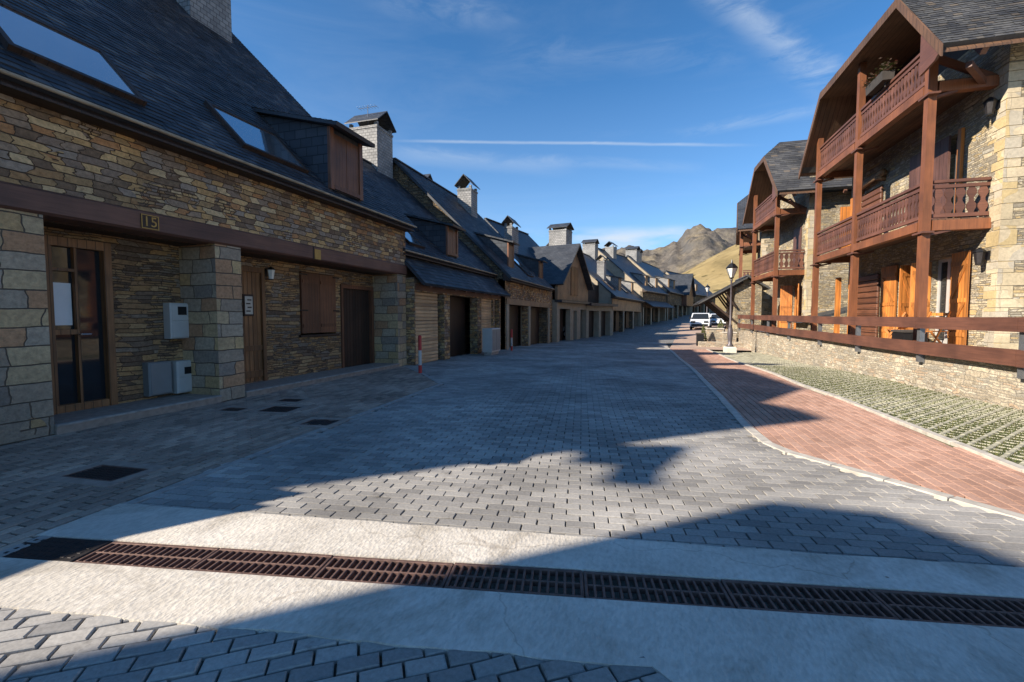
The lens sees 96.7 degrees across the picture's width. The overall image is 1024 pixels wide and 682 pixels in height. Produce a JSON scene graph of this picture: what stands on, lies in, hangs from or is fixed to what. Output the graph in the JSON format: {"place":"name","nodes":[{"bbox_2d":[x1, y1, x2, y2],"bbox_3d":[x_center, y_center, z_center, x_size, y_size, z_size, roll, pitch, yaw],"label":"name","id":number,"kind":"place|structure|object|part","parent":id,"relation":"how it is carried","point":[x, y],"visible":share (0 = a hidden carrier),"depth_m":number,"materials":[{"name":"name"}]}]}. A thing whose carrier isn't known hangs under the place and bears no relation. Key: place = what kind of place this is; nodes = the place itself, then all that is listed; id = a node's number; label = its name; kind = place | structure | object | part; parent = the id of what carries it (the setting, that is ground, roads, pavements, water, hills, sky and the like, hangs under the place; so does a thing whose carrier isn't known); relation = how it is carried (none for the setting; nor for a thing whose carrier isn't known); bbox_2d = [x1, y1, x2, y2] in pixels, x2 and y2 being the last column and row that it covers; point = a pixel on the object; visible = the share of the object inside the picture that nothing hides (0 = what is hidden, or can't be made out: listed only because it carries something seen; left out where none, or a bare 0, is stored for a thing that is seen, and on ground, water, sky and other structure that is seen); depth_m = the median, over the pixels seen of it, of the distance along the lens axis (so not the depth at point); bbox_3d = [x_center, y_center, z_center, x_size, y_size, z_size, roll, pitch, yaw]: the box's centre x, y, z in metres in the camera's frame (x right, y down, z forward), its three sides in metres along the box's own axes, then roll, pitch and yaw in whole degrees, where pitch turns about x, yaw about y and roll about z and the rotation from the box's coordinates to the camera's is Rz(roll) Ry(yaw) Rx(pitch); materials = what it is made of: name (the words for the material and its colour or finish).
{"place":"outdoors","nodes":[
{"label":"outdoors","id":0,"kind":"place"},
{"bbox_2d":[0,366,437,550],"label":"pavement","id":1,"kind":"structure","parent":0,"point":[186,443],"depth_m":5.11,"materials":[{"name":"grey stone"}]},
{"bbox_2d":[37,460,169,487],"bbox_3d":[-3.768,1.244,4.233,0.800,0.044,0.560,1,3,13],"label":"manhole cover","id":2,"kind":"object","parent":1,"relation":"on","point":[101,474],"visible":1,"depth_m":4.20,"materials":[{"name":"metal"}]},
{"bbox_2d":[206,406,258,412],"bbox_3d":[-4.359,1.089,7.123,0.560,0.044,0.460,0,3,9],"label":"manhole cover","id":3,"kind":"object","parent":1,"relation":"on","point":[233,409],"visible":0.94,"depth_m":7.11,"materials":[{"name":"metal"}]},
{"bbox_2d":[245,404,311,414],"bbox_3d":[-3.632,1.088,7.138,0.720,0.044,0.640,0,3,9],"label":"manhole cover","id":4,"kind":"object","parent":1,"relation":"on","point":[280,409],"visible":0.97,"depth_m":7.11,"materials":[{"name":"metal"}]},
{"bbox_2d":[268,397,314,403],"bbox_3d":[-3.835,1.048,7.902,0.620,0.044,0.480,0,3,9],"label":"manhole cover","id":5,"kind":"object","parent":1,"relation":"on","point":[290,400],"visible":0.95,"depth_m":7.88,"materials":[{"name":"metal"}]},
{"bbox_2d":[286,417,352,428],"bbox_3d":[-2.629,1.136,6.253,0.640,0.044,0.560,0,3,9],"label":"manhole cover","id":6,"kind":"object","parent":1,"relation":"on","point":[313,422],"visible":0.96,"depth_m":6.23,"materials":[{"name":"metal"}]},
{"bbox_2d":[0,600,670,681],"bbox_3d":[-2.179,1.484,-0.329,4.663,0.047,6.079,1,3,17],"label":"foreground paving","id":7,"kind":"structure","parent":0,"point":[71,648],"depth_m":1.93,"materials":[{"name":"grey stone"}]},
{"bbox_2d":[482,328,499,354],"bbox_3d":[-0.813,0.011,18.179,0.412,1.050,1.000,1,3,17],"label":"street cabinet","id":8,"kind":"object","parent":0,"point":[490,341],"visible":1,"depth_m":17.75,"materials":[{"name":"grey metal"}]},
{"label":"door","id":9,"kind":"part","parent":8,"relation":"part of","materials":[{"name":"grey plastic"}]},
{"bbox_2d":[0,557,1023,681],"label":"concrete apron","id":10,"kind":"object","parent":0,"point":[679,643],"visible":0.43,"depth_m":2.13,"materials":[{"name":"grey concrete"}]},
{"bbox_2d":[3,536,111,561],"bbox_3d":[-2.873,1.311,2.852,0.550,0.033,0.256,0,3,7],"label":"drain cover","id":11,"kind":"object","parent":10,"relation":"on","point":[61,549],"visible":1,"depth_m":2.84,"materials":[{"name":"metal"}]},
{"bbox_2d":[74,541,219,569],"bbox_3d":[-2.218,1.318,2.776,0.744,0.030,0.260,0,3,7],"label":"drain grate","id":12,"kind":"object","parent":10,"relation":"on","point":[164,556],"visible":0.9,"depth_m":2.78,"materials":[{"name":"metal"}]},
{"bbox_2d":[189,548,332,578],"bbox_3d":[-1.473,1.322,2.690,0.744,0.030,0.260,0,3,7],"label":"drain grate","id":13,"kind":"object","parent":10,"relation":"on","point":[246,561],"visible":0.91,"depth_m":2.69,"materials":[{"name":"metal"}]},
{"bbox_2d":[444,562,583,597],"bbox_3d":[0.017,1.330,2.518,0.744,0.030,0.260,0,3,7],"label":"drain grate","id":14,"kind":"object","parent":10,"relation":"in","point":[531,582],"visible":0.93,"depth_m":2.53,"materials":[{"name":"metal"}]},
{"bbox_2d":[0,341,1023,566],"bbox_3d":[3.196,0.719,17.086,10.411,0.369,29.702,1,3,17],"label":"road","id":15,"kind":"structure","parent":0,"point":[450,451],"depth_m":4.17,"materials":[{"name":"grey stone"}]},
{"bbox_2d":[0,366,442,556],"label":"kerb","id":16,"kind":"structure","parent":15,"relation":"on","point":[143,498],"depth_m":4.43,"materials":[{"name":"grey stone"}]},
{"bbox_2d":[418,335,421,372],"bbox_3d":[-2.365,0.339,11.706,0.089,0.978,0.092,1,3,17],"label":"bollard","id":17,"kind":"object","parent":16,"relation":"on","point":[419,353],"visible":0.99,"depth_m":11.68,"materials":[{"name":"red metal"}]},
{"bbox_2d":[511,329,512,350],"bbox_3d":[-0.020,-0.053,20.760,0.089,0.978,0.092,1,3,17],"label":"bollard","id":18,"kind":"object","parent":15,"relation":"on","point":[511,340],"visible":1,"depth_m":20.73,"materials":[{"name":"red paint"}]},
{"bbox_2d":[37,504,1023,615],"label":"concrete apron","id":19,"kind":"object","parent":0,"point":[138,523],"visible":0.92,"depth_m":2.79,"materials":[{"name":"grey concrete"}]},
{"bbox_2d":[312,556,453,587],"bbox_3d":[-0.728,1.329,2.604,0.744,0.030,0.260,0,3,7],"label":"drain grate","id":20,"kind":"object","parent":19,"relation":"in","point":[343,570],"visible":0.89,"depth_m":2.61,"materials":[{"name":"metal"}]},
{"bbox_2d":[583,571,735,608],"bbox_3d":[0.762,1.338,2.433,0.744,0.031,0.260,0,3,7],"label":"drain grate","id":21,"kind":"object","parent":19,"relation":"in","point":[695,583],"visible":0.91,"depth_m":2.44,"materials":[{"name":"metal"}]},
{"bbox_2d":[721,579,899,619],"bbox_3d":[1.508,1.340,2.347,0.744,0.030,0.260,0,3,7],"label":"drain grate","id":22,"kind":"object","parent":19,"relation":"in","point":[876,606],"visible":0.89,"depth_m":2.35,"materials":[{"name":"metal"}]},
{"bbox_2d":[868,589,1023,628],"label":"drain grate","id":23,"kind":"object","parent":19,"relation":"in","point":[959,609],"visible":0.93,"depth_m":2.28,"materials":[{"name":"metal"}]},
{"bbox_2d":[231,0,893,250],"label":"sky","id":24,"kind":"structure","parent":0,"point":[642,123],"materials":[{"name":"blue"}]},
{"bbox_2d":[561,313,714,342],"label":"road","id":25,"kind":"structure","parent":0,"point":[662,331],"depth_m":40.51,"materials":[{"name":"grey stone"}]},
{"bbox_2d":[602,224,733,273],"bbox_3d":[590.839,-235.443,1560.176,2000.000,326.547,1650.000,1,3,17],"label":"mountain","id":26,"kind":"structure","parent":0,"point":[692,247],"depth_m":1336.93,"materials":[{"name":"grey stone"}]},
{"bbox_2d":[670,322,750,350],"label":"forecourt","id":27,"kind":"structure","parent":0,"point":[685,338],"depth_m":33.47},
{"bbox_2d":[689,313,711,329],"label":"parked car","id":28,"kind":"object","parent":27,"relation":"on","point":[699,319],"visible":0.85,"depth_m":43.97,"materials":[{"name":"white paint"}]},
{"bbox_2d":[696,333,704,345],"bbox_3d":[11.469,-0.105,27.784,0.480,0.780,0.480,1,3,17],"label":"litter bin","id":29,"kind":"object","parent":27,"relation":"on","point":[699,336],"visible":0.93,"depth_m":27.60,"materials":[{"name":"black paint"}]},
{"bbox_2d":[701,325,706,340],"bbox_3d":[11.912,-0.380,28.367,0.503,1.247,0.528,1,3,17],"label":"conifer bush","id":30,"kind":"object","parent":27,"relation":"on","point":[703,331],"visible":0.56,"depth_m":28.30,"materials":[{"name":"green plant"}]},
{"bbox_2d":[705,283,709,312],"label":"street lamp","id":31,"kind":"object","parent":27,"relation":"on","point":[707,287],"visible":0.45,"depth_m":47.77,"materials":[{"name":"white glass"}]},
{"bbox_2d":[705,328,723,341],"bbox_3d":[12.897,-0.219,29.012,1.010,1.220,0.860,1,3,17],"label":"stone planter","id":32,"kind":"object","parent":27,"relation":"on","point":[713,334],"visible":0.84,"depth_m":28.63,"materials":[{"name":"beige stone"}]},
{"bbox_2d":[717,319,724,331],"bbox_3d":[13.404,-0.724,29.241,0.696,1.385,0.717,-2,4,-31],"label":"conifer bush","id":33,"kind":"object","parent":32,"relation":"on","point":[721,323],"visible":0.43,"depth_m":29.18,"materials":[{"name":"green plant"}]},
{"bbox_2d":[710,314,725,327],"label":"parked car","id":34,"kind":"object","parent":27,"relation":"on","point":[714,319],"visible":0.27,"depth_m":44.83,"materials":[{"name":"white paint"}]},
{"bbox_2d":[722,332,736,341],"bbox_3d":[13.407,-0.055,28.129,0.760,1.020,0.760,1,3,17],"label":"stone planter","id":35,"kind":"object","parent":27,"relation":"on","point":[724,337],"visible":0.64,"depth_m":27.84,"materials":[{"name":"beige stone"}]},
{"bbox_2d":[682,244,757,310],"bbox_3d":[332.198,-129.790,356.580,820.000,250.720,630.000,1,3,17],"label":"hillside","id":36,"kind":"structure","parent":0,"point":[712,272],"depth_m":292.68,"materials":[{"name":"yellow plant"}]},
{"bbox_2d":[713,227,735,244],"bbox_3d":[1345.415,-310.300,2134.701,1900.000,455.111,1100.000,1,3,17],"label":"mountain","id":37,"kind":"structure","parent":0,"point":[728,235],"depth_m":2131.09,"materials":[{"name":"grey stone"}]},
{"bbox_2d":[711,311,745,351],"bbox_3d":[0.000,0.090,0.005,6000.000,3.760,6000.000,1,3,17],"label":"ground","id":38,"kind":"structure","parent":0,"point":[737,350],"depth_m":26.23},
{"bbox_2d":[0,0,416,444],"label":"stone house","id":39,"kind":"structure","parent":38,"relation":"on","point":[200,161],"depth_m":7.47,"materials":[{"name":"stone"}]},
{"bbox_2d":[44,235,117,414],"bbox_3d":[-6.189,-0.225,6.498,0.211,2.424,0.840,1,3,17],"label":"front door","id":40,"kind":"structure","parent":39,"relation":"in","point":[79,281],"depth_m":6.53,"materials":[{"name":"brown wood"}]},
{"bbox_2d":[142,361,172,396],"bbox_3d":[-5.807,0.612,7.478,0.148,0.540,0.370,1,3,17],"label":"meter cabinet","id":41,"kind":"object","parent":39,"relation":"attached to","point":[157,377],"visible":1,"depth_m":7.39,"materials":[{"name":"grey plastic"}]},
{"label":"door","id":42,"kind":"part","parent":41,"relation":"part of","materials":[{"name":"grey plastic"}]},
{"bbox_2d":[163,303,188,338],"bbox_3d":[-5.690,-0.345,7.763,0.174,0.600,0.360,1,3,17],"label":"meter cabinet","id":43,"kind":"object","parent":39,"relation":"attached to","point":[176,321],"visible":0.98,"depth_m":7.65,"materials":[{"name":"white plastic"}]},
{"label":"door","id":44,"kind":"part","parent":43,"relation":"part of","materials":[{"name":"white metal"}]},
{"bbox_2d":[178,307,186,314],"bbox_3d":[-5.606,-0.514,7.743,0.008,0.140,0.150,1,3,17],"label":"window","id":45,"kind":"structure","parent":43,"relation":"in","point":[181,310],"depth_m":7.74,"materials":[{"name":"black paint"}]},
{"bbox_2d":[171,360,191,393],"bbox_3d":[-5.662,0.606,7.868,0.194,0.550,0.360,1,3,17],"label":"meter cabinet","id":46,"kind":"object","parent":39,"relation":"attached to","point":[181,377],"visible":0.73,"depth_m":7.73,"materials":[{"name":"white plastic"}]},
{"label":"door","id":47,"kind":"part","parent":46,"relation":"part of","materials":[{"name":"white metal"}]},
{"bbox_2d":[184,366,191,373],"bbox_3d":[-5.574,0.502,7.835,0.008,0.120,0.120,1,3,17],"label":"window","id":48,"kind":"structure","parent":46,"relation":"in","point":[187,370],"depth_m":7.82,"materials":[{"name":"black glass"}]},
{"bbox_2d":[241,265,267,382],"bbox_3d":[-5.357,-0.326,9.254,0.130,2.356,0.760,1,3,17],"label":"plank door","id":49,"kind":"structure","parent":39,"relation":"in","point":[253,278],"depth_m":9.37,"materials":[{"name":"wood"}]},
{"bbox_2d":[265,266,274,279],"bbox_3d":[-5.094,-1.429,9.596,0.195,0.279,0.180,1,3,17],"label":"wall lamp","id":50,"kind":"object","parent":39,"relation":"attached to","point":[269,271],"visible":1,"depth_m":9.56,"materials":[{"name":"white glass"}]},
{"bbox_2d":[343,288,369,366],"bbox_3d":[-4.353,-0.340,12.637,0.050,2.170,1.244,1,3,17],"label":"store door","id":51,"kind":"structure","parent":39,"relation":"in","point":[356,302],"depth_m":12.65,"materials":[{"name":"brown wood"}]},
{"bbox_2d":[344,111,510,364],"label":"garage house","id":52,"kind":"structure","parent":38,"relation":"on","point":[455,291],"depth_m":17.22,"materials":[{"name":"stone"}]},
{"bbox_2d":[415,292,437,363],"bbox_3d":[-2.731,-0.418,14.374,0.060,2.196,1.644,1,3,17],"label":"garage door","id":53,"kind":"structure","parent":52,"relation":"in","point":[427,318],"depth_m":14.43,"materials":[{"name":"brown wood"}]},
{"bbox_2d":[433,297,464,356],"bbox_3d":[-2.335,-0.422,17.264,0.070,2.500,2.700,1,3,17],"label":"garage door","id":54,"kind":"structure","parent":52,"relation":"in","point":[457,305],"depth_m":17.79,"materials":[{"name":"brown wood"}]},
{"bbox_2d":[481,299,490,342],"bbox_3d":[-1.149,-0.691,19.477,0.060,2.196,1.444,1,3,17],"label":"garage door","id":55,"kind":"structure","parent":52,"relation":"in","point":[485,303],"depth_m":19.44,"materials":[{"name":"wood"}]},
{"bbox_2d":[393,157,554,349],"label":"twin garage house","id":56,"kind":"structure","parent":38,"relation":"on","point":[526,311],"depth_m":24.20,"materials":[{"name":"stone"}]},
{"bbox_2d":[509,305,517,346],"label":"garage door","id":57,"kind":"structure","parent":56,"relation":"in","point":[513,310],"depth_m":24.30,"materials":[{"name":"brown wood"}]},
{"bbox_2d":[519,306,538,345],"bbox_3d":[1.102,-0.834,27.682,0.070,2.450,4.450,1,3,17],"label":"garage door","id":58,"kind":"structure","parent":56,"relation":"in","point":[534,311],"depth_m":28.37,"materials":[{"name":"brown wood"}]},
{"bbox_2d":[484,218,593,341],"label":"gable house","id":59,"kind":"structure","parent":38,"relation":"on","point":[566,276],"depth_m":33.52,"materials":[{"name":"beige stone"}]},
{"bbox_2d":[560,309,562,340],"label":"garage door","id":60,"kind":"structure","parent":59,"relation":"in","point":[561,310],"depth_m":33.04,"materials":[{"name":"brown wood"}]},
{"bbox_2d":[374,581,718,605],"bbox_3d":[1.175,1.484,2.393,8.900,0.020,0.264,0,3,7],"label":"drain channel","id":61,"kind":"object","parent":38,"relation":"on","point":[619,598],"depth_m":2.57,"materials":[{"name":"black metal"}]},
{"bbox_2d":[563,285,617,337],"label":"house","id":62,"kind":"structure","parent":38,"relation":"on","point":[598,319],"depth_m":38.26,"materials":[{"name":"beige paint"}]},
{"bbox_2d":[589,311,604,336],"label":"garage door","id":63,"kind":"structure","parent":62,"relation":"in","point":[591,313],"depth_m":38.25,"materials":[{"name":"brown wood"}]},
{"bbox_2d":[546,239,644,334],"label":"row house","id":64,"kind":"structure","parent":38,"relation":"on","point":[626,312],"depth_m":45.24,"materials":[{"name":"grey stone"}]},
{"bbox_2d":[613,311,628,331],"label":"garage door","id":65,"kind":"structure","parent":64,"relation":"in","point":[626,314],"depth_m":46.36,"materials":[{"name":"brown wood"}]},
{"bbox_2d":[598,241,674,325],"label":"row house","id":66,"kind":"structure","parent":38,"relation":"on","point":[650,291],"depth_m":56.79,"materials":[{"name":"grey stone"}]},
{"bbox_2d":[644,308,654,323],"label":"garage door","id":67,"kind":"structure","parent":66,"relation":"in","point":[653,309],"depth_m":60.32,"materials":[{"name":"brown wood"}]},
{"bbox_2d":[625,246,695,320],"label":"row house","id":68,"kind":"structure","parent":38,"relation":"on","point":[679,289],"depth_m":69.77,"materials":[{"name":"grey stone"}]},
{"bbox_2d":[668,306,683,318],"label":"garage door","id":69,"kind":"structure","parent":68,"relation":"in","point":[673,306],"depth_m":71.83,"materials":[{"name":"brown wood"}]},
{"bbox_2d":[664,270,716,314],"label":"row house","id":70,"kind":"structure","parent":38,"relation":"on","point":[701,292],"depth_m":86.37,"materials":[{"name":"grey stone"}]},
{"bbox_2d":[692,303,706,312],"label":"garage door","id":71,"kind":"structure","parent":70,"relation":"in","point":[693,308],"depth_m":86.69,"materials":[{"name":"brown wood"}]},
{"bbox_2d":[698,341,742,347],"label":"wall","id":72,"kind":"structure","parent":38,"relation":"on","point":[716,344],"depth_m":26.70,"materials":[{"name":"stone"}]},
{"bbox_2d":[692,274,769,341],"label":"stone shed","id":73,"kind":"structure","parent":38,"relation":"on","point":[741,295],"depth_m":28.57,"materials":[{"name":"grey stone"}]},
{"bbox_2d":[736,194,773,326],"bbox_3d":[20.858,-4.923,30.644,10.485,11.061,6.500,1,3,26],"label":"chalet","id":74,"kind":"object","parent":38,"relation":"on","point":[764,241],"visible":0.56,"depth_m":30.06,"materials":[{"name":"wood"}]},
{"bbox_2d":[668,348,1023,520],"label":"kerb","id":75,"kind":"structure","parent":38,"relation":"on","point":[763,439],"depth_m":4.91,"materials":[{"name":"concrete"}]},
{"bbox_2d":[738,329,1023,410],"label":"retaining wall","id":76,"kind":"structure","parent":38,"relation":"on","point":[999,384],"depth_m":10.17,"materials":[{"name":"stone"}]},
{"bbox_2d":[737,315,1023,379],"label":"rail fence","id":77,"kind":"object","parent":76,"relation":"on","point":[920,348],"visible":1,"depth_m":9.51,"materials":[{"name":"brown wood"}]},
{"bbox_2d":[670,348,1023,513],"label":"red pavement","id":78,"kind":"structure","parent":0,"point":[777,410],"depth_m":5.47,"materials":[{"name":"red brick"}]},
{"bbox_2d":[714,351,1023,465],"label":"grid paving","id":79,"kind":"structure","parent":0,"point":[749,358],"depth_m":7.72,"materials":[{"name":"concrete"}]},
{"bbox_2d":[733,357,1023,463],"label":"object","id":80,"kind":"structure","parent":0,"point":[1013,460],"depth_m":6.69,"materials":[{"name":"green plant"}]},
{"bbox_2d":[723,260,737,352],"bbox_3d":[10.879,-1.636,22.643,0.538,4.800,0.595,1,3,17],"label":"street lamp","id":81,"kind":"object","parent":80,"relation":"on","point":[731,269],"visible":0.98,"depth_m":22.57,"materials":[{"name":"grey metal"}]},
{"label":"terrace","id":82,"kind":"structure","parent":0,"visible":0},
{"bbox_2d":[743,140,851,333],"bbox_3d":[17.373,-4.356,21.606,10.485,10.793,6.500,1,3,15],"label":"chalet","id":83,"kind":"object","parent":82,"relation":"on","point":[781,200],"visible":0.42,"depth_m":20.78,"materials":[{"name":"stone"}]},
{"bbox_2d":[777,306,779,326],"bbox_3d":[13.893,-1.226,23.395,0.048,1.150,1.500,1,3,15],"label":"door leaf","id":84,"kind":"structure","parent":83,"relation":"in","point":[778,306],"depth_m":23.96,"materials":[{"name":"orange wood"}]},
{"bbox_2d":[794,285,797,328],"bbox_3d":[13.506,-1.600,21.508,0.040,2.100,0.900,1,3,15],"label":"door leaf","id":85,"kind":"structure","parent":83,"relation":"in","point":[796,286],"depth_m":21.78,"materials":[{"name":"orange wood"}]},
{"bbox_2d":[787,307,846,333],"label":"wall","id":86,"kind":"structure","parent":82,"relation":"on","point":[807,326],"depth_m":17.98,"materials":[{"name":"stone"}]},
{"bbox_2d":[884,312,906,337],"bbox_3d":[10.615,-0.332,12.621,0.485,0.943,0.496,-3,4,-43],"label":"folding chair","id":87,"kind":"object","parent":82,"relation":"on","point":[888,331],"visible":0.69,"depth_m":12.51,"materials":[{"name":"orange wood"}]},
{"bbox_2d":[891,330,929,341],"bbox_3d":[10.217,-0.056,11.716,0.540,0.460,0.640,1,3,17],"label":"storage box","id":88,"kind":"object","parent":82,"relation":"on","point":[903,334],"visible":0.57,"depth_m":11.49,"materials":[{"name":"black paint"}]},
{"bbox_2d":[798,0,1023,348],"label":"chalet","id":89,"kind":"object","parent":82,"relation":"on","point":[923,152],"visible":0.95,"depth_m":10.77,"materials":[{"name":"wood"}]},
{"bbox_2d":[862,57,901,95],"bbox_3d":[9.678,-6.913,11.930,0.654,0.774,1.074,1,3,16],"label":"flower box","id":90,"kind":"object","parent":89,"relation":"attached to","point":[879,82],"visible":1,"depth_m":11.74,"materials":[{"name":"ceramic"}]},
{"bbox_2d":[935,258,951,343],"bbox_3d":[10.859,-0.931,11.322,0.070,2.250,0.850,1,3,16],"label":"glazed door","id":91,"kind":"structure","parent":89,"relation":"in","point":[944,265],"depth_m":11.51,"materials":[{"name":"white wood"}]},
{"bbox_2d":[972,248,990,264],"bbox_3d":[10.172,-1.836,9.880,0.260,0.372,0.240,1,3,16],"label":"wall lamp","id":92,"kind":"object","parent":89,"relation":"attached to","point":[980,255],"visible":1,"depth_m":9.84,"materials":[{"name":"grey metal"}]},
{"bbox_2d":[982,97,1000,115],"bbox_3d":[10.153,-4.978,9.645,0.260,0.372,0.240,1,3,16],"label":"wall lamp","id":93,"kind":"object","parent":89,"relation":"attached to","point":[990,103],"visible":1,"depth_m":9.61,"materials":[{"name":"black paint"}]},
{"bbox_2d":[926,311,950,342],"bbox_3d":[10.039,-0.241,10.926,0.496,0.943,0.485,0,3,-3],"label":"folding chair","id":94,"kind":"object","parent":82,"relation":"on","point":[940,330],"visible":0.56,"depth_m":10.72,"materials":[{"name":"orange wood"}]}
]}

